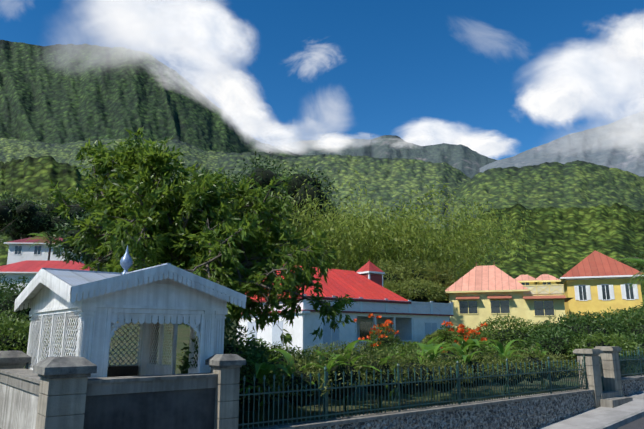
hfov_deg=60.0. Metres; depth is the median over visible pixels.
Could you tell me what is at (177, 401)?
kiosk terrace wall
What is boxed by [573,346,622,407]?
gate pillars
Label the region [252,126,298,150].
cloud
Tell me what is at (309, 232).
bamboo leaves
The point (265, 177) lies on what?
tree leaves
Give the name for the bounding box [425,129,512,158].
cloud
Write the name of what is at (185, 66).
cloud
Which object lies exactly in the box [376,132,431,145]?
cloud
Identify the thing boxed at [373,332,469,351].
flower shrubs
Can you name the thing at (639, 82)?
cloud
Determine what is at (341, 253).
bamboo leaves
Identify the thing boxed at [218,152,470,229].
hill
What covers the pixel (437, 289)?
olive trees
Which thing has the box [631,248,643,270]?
tree
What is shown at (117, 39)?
cloud
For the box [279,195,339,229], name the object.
tree
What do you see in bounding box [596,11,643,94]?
cloud
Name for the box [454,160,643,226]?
hill
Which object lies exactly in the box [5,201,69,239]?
tree leaves
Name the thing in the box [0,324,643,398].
garden shrubs
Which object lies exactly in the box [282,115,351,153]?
cloud
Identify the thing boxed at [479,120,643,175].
mountain
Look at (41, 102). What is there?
mountain
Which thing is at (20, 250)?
white house
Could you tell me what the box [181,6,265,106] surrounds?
cloud
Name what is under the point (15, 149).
hill flank
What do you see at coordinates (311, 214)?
tree leaves
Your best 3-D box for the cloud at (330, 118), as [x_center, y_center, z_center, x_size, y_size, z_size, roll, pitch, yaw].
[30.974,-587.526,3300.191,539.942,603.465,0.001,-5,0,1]
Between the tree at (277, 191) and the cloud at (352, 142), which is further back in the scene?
the cloud at (352, 142)
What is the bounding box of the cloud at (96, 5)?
[35,0,262,113]
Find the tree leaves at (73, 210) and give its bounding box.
[37,202,88,235]
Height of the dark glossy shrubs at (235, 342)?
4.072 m
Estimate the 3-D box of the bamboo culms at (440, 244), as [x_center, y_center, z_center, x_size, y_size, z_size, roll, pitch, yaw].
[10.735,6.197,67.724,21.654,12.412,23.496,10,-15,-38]
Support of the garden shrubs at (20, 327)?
on the garden terrain
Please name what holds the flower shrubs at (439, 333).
on the garden terrain
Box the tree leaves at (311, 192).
[231,168,327,213]
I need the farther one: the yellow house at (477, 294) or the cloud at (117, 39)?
the cloud at (117, 39)
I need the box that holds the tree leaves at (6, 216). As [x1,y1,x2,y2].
[0,198,36,228]
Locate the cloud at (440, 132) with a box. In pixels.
[404,120,464,144]
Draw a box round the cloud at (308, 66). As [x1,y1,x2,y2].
[306,53,323,68]
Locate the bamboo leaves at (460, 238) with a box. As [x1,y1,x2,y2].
[307,191,542,280]
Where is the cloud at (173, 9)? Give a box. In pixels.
[116,0,256,54]
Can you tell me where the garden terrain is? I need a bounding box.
[0,293,637,428]
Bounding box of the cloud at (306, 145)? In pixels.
[264,135,325,152]
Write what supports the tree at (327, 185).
on the garden terrain
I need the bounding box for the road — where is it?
[616,417,643,428]
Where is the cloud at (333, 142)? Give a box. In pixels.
[296,127,350,152]
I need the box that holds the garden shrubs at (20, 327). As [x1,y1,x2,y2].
[0,307,643,385]
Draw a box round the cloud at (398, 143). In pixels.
[374,138,410,145]
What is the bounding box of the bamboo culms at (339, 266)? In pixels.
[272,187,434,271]
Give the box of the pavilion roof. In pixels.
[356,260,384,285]
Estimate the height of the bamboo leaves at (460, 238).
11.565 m
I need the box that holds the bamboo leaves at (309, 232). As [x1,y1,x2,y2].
[244,200,392,267]
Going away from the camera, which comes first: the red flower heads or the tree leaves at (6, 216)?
the red flower heads
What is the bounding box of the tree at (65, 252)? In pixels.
[43,212,139,270]
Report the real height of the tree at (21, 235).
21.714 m
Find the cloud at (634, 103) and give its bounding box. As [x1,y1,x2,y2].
[553,22,643,155]
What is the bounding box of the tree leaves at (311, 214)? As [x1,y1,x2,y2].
[286,198,333,225]
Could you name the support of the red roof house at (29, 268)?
on the garden terrain
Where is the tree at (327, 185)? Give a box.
[223,152,348,267]
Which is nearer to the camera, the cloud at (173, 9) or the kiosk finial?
the kiosk finial
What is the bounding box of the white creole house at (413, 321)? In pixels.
[237,265,453,356]
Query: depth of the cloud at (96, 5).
1412.16 m
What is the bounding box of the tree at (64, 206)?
[11,194,92,239]
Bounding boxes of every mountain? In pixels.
[0,40,308,157]
[289,135,496,178]
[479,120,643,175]
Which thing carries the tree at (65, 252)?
on the garden terrain
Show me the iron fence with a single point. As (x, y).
(325, 415)
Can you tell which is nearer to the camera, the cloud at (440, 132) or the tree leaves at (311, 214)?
the tree leaves at (311, 214)
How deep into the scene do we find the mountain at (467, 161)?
4816.95 m
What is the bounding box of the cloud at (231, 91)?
[205,69,288,150]
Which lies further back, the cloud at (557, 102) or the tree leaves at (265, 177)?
the cloud at (557, 102)
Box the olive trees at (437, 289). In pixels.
[374,257,494,343]
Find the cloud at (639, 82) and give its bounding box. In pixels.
[634,78,643,88]
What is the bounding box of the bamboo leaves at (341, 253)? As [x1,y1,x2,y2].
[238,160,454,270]
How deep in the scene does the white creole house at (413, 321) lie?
37.99 m
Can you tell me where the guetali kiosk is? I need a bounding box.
[14,263,245,377]
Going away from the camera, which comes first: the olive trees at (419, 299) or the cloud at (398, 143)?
the olive trees at (419, 299)
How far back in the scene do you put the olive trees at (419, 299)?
54.76 m
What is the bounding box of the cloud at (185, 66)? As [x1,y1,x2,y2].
[81,0,291,153]
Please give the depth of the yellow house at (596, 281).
55.73 m
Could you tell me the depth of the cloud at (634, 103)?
2713.38 m
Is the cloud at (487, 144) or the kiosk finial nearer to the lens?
the kiosk finial
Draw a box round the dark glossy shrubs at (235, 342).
[0,274,643,384]
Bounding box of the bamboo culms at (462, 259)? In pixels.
[417,228,519,277]
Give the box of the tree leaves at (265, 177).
[193,168,278,224]
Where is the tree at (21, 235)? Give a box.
[0,192,78,250]
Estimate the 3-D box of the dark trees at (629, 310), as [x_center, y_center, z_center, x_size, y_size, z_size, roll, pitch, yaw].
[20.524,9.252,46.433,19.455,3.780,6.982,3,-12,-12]
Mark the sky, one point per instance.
(386, 67)
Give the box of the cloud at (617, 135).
[596,94,643,154]
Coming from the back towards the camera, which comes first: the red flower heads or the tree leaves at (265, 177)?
the tree leaves at (265, 177)
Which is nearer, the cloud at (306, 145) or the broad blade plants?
the broad blade plants
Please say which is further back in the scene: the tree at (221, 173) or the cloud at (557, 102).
the cloud at (557, 102)
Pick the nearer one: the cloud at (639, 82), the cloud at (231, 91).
the cloud at (231, 91)
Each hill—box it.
[0,156,218,273]
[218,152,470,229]
[245,203,643,307]
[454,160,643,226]
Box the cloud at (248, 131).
[224,100,306,154]
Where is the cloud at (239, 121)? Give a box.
[196,57,303,154]
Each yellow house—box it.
[444,263,572,329]
[559,251,643,324]
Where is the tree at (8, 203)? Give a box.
[0,189,48,236]
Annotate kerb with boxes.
[596,409,643,428]
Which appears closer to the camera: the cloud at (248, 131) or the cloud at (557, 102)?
the cloud at (248, 131)
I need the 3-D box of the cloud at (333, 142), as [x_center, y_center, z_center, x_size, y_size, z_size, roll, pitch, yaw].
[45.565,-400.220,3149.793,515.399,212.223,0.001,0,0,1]
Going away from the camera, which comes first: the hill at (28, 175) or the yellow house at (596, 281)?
the yellow house at (596, 281)
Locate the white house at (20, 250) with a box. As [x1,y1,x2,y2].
[4,236,83,264]
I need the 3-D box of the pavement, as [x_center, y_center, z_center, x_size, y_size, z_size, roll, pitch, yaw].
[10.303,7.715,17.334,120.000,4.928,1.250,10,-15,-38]
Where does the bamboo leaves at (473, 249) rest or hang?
attached to the bamboo culms at (462, 259)
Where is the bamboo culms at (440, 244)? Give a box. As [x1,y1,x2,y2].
[323,208,518,281]
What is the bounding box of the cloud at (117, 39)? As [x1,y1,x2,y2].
[64,0,227,97]
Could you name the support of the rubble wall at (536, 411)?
on the pavement
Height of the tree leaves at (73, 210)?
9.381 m
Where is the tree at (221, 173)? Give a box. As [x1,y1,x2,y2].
[187,168,246,216]
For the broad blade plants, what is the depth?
13.18 m
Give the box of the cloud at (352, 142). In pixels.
[310,133,396,153]
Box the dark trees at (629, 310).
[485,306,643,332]
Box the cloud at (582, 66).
[514,43,643,152]
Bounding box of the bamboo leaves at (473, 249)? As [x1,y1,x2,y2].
[381,208,532,280]
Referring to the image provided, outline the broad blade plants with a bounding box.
[239,336,567,423]
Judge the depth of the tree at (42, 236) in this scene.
73.35 m
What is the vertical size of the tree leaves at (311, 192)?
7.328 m
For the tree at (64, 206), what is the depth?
116.48 m
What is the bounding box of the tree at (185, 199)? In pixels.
[48,127,356,363]
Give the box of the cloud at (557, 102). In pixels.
[513,53,620,155]
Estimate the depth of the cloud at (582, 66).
2767.22 m
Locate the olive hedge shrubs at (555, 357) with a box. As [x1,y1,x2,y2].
[164,340,643,403]
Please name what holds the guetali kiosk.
on the garden terrain
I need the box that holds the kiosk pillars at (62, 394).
[0,351,245,428]
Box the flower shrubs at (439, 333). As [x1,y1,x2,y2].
[364,323,483,354]
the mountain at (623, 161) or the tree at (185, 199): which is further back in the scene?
the mountain at (623, 161)
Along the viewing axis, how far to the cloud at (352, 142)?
3196.59 m
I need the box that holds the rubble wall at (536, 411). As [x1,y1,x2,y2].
[241,375,643,428]
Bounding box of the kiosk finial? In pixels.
[120,245,132,274]
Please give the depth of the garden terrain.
15.71 m
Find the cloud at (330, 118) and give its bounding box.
[298,95,371,151]
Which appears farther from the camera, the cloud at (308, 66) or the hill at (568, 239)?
the cloud at (308, 66)
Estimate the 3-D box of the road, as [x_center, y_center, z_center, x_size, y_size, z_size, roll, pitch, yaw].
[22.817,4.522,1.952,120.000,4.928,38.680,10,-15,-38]
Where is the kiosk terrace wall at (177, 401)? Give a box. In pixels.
[0,368,217,428]
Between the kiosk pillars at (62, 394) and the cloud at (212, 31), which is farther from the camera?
the cloud at (212, 31)
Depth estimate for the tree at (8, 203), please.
101.90 m
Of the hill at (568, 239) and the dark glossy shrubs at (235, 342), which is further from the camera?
the hill at (568, 239)
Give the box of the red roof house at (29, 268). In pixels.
[0,260,93,292]
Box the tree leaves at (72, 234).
[63,222,112,254]
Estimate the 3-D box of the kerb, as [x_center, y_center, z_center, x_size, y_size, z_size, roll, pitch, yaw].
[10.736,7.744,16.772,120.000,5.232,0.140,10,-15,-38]
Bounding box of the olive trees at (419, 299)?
[383,270,453,338]
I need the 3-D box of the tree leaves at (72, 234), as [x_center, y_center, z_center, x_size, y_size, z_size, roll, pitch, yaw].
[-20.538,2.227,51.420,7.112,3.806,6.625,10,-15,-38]
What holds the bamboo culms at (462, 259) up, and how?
on the garden terrain
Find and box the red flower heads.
[353,314,487,352]
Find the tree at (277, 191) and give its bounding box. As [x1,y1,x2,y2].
[168,151,292,253]
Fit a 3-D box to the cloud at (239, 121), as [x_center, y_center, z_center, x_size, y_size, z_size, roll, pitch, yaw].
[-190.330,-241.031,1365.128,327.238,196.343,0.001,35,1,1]
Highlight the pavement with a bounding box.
[538,390,643,428]
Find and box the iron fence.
[238,347,643,428]
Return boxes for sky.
[0,0,643,159]
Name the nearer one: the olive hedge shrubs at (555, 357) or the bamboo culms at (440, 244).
the olive hedge shrubs at (555, 357)
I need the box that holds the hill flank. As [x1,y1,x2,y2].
[0,138,239,216]

